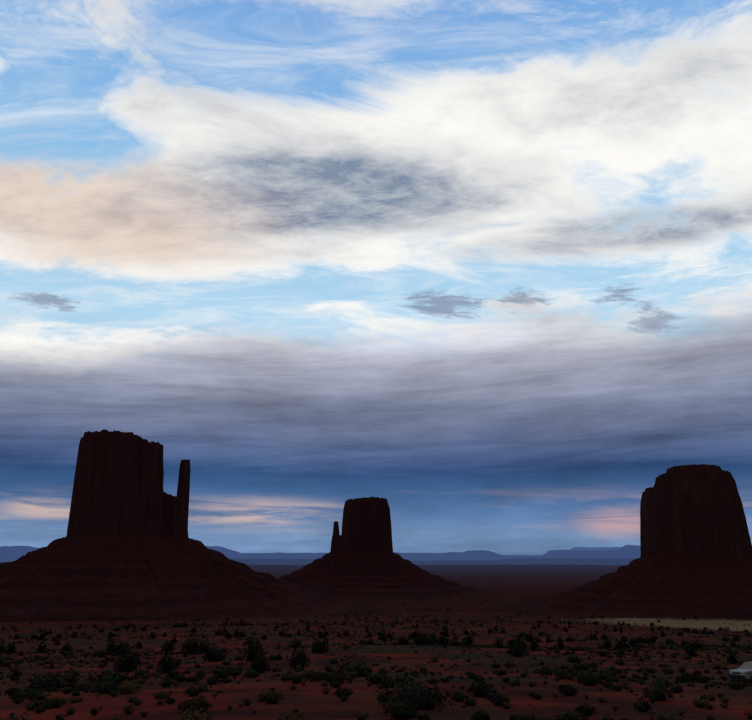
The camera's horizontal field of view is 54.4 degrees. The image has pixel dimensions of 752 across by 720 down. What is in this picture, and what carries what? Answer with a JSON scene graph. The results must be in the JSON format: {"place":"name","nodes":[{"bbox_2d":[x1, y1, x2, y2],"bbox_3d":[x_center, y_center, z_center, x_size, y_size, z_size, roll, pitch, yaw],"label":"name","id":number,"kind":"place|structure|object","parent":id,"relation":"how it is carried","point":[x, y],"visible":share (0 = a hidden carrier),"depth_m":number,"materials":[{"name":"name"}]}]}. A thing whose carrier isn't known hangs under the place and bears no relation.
{"place":"outdoors","nodes":[
{"label":"outdoors","id":0,"kind":"place"},
{"bbox_2d":[0,562,751,719],"bbox_3d":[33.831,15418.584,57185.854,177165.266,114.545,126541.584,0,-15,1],"label":"ground","id":1,"kind":"structure","parent":0,"point":[311,700],"depth_m":106.37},
{"bbox_2d":[0,429,384,621],"bbox_3d":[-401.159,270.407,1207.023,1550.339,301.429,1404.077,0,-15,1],"label":"mitten","id":2,"kind":"object","parent":1,"relation":"on","point":[126,548],"visible":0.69,"depth_m":1085.60,"materials":[{"name":"brown stone"}]},
{"bbox_2d":[0,545,640,561],"bbox_3d":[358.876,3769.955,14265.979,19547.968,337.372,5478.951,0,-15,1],"label":"mountains","id":3,"kind":"structure","parent":1,"relation":"on","point":[10,553],"depth_m":14451.39,"materials":[{"name":"blue stone"}]},
{"bbox_2d":[571,547,621,550],"bbox_3d":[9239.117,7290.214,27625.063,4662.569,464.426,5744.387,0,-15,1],"label":"mesa","id":4,"kind":"structure","parent":3,"relation":"on","point":[594,548],"depth_m":26871.01,"materials":[{"name":"blue stone"}]},
{"bbox_2d":[0,596,751,719],"bbox_3d":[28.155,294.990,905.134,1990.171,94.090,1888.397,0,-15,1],"label":"shrubs","id":5,"kind":"object","parent":1,"relation":"on","point":[342,673],"visible":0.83,"depth_m":77.11,"materials":[{"name":"green plant"}]},
{"bbox_2d":[0,644,751,719],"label":"desert shrubs","id":6,"kind":"object","parent":1,"relation":"on","point":[341,659],"visible":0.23,"depth_m":98.79,"materials":[{"name":"green plant"}]},
{"bbox_2d":[278,496,493,598],"bbox_3d":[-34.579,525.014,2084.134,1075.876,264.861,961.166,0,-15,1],"label":"mitten","id":7,"kind":"object","parent":1,"relation":"on","point":[361,559],"visible":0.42,"depth_m":1972.86,"materials":[{"name":"brown stone"}]},
{"bbox_2d":[38,656,749,717],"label":"shrub stems","id":8,"kind":"object","parent":1,"relation":"on","point":[379,678],"visible":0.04,"depth_m":67.00,"materials":[{"name":"brown plant"}]},
{"bbox_2d":[227,557,636,564],"bbox_3d":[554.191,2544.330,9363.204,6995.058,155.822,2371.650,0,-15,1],"label":"mesa band","id":9,"kind":"object","parent":1,"relation":"on","point":[573,561],"visible":0.44,"depth_m":8963.47,"materials":[{"name":"blue stone"}]},
{"bbox_2d":[486,464,751,619],"bbox_3d":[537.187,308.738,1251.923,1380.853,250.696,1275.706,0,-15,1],"label":"butte","id":10,"kind":"object","parent":1,"relation":"on","point":[694,559],"visible":0.48,"depth_m":1169.77,"materials":[{"name":"brown stone"}]},
{"bbox_2d":[729,661,751,680],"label":"suv","id":11,"kind":"object","parent":1,"relation":"on","point":[743,670],"visible":0.9,"depth_m":73.73,"materials":[{"name":"white paint"}]},
{"bbox_2d":[0,0,751,554],"label":"sky","id":12,"kind":"structure","parent":0,"point":[480,269],"materials":[{"name":"blue"}]}
]}

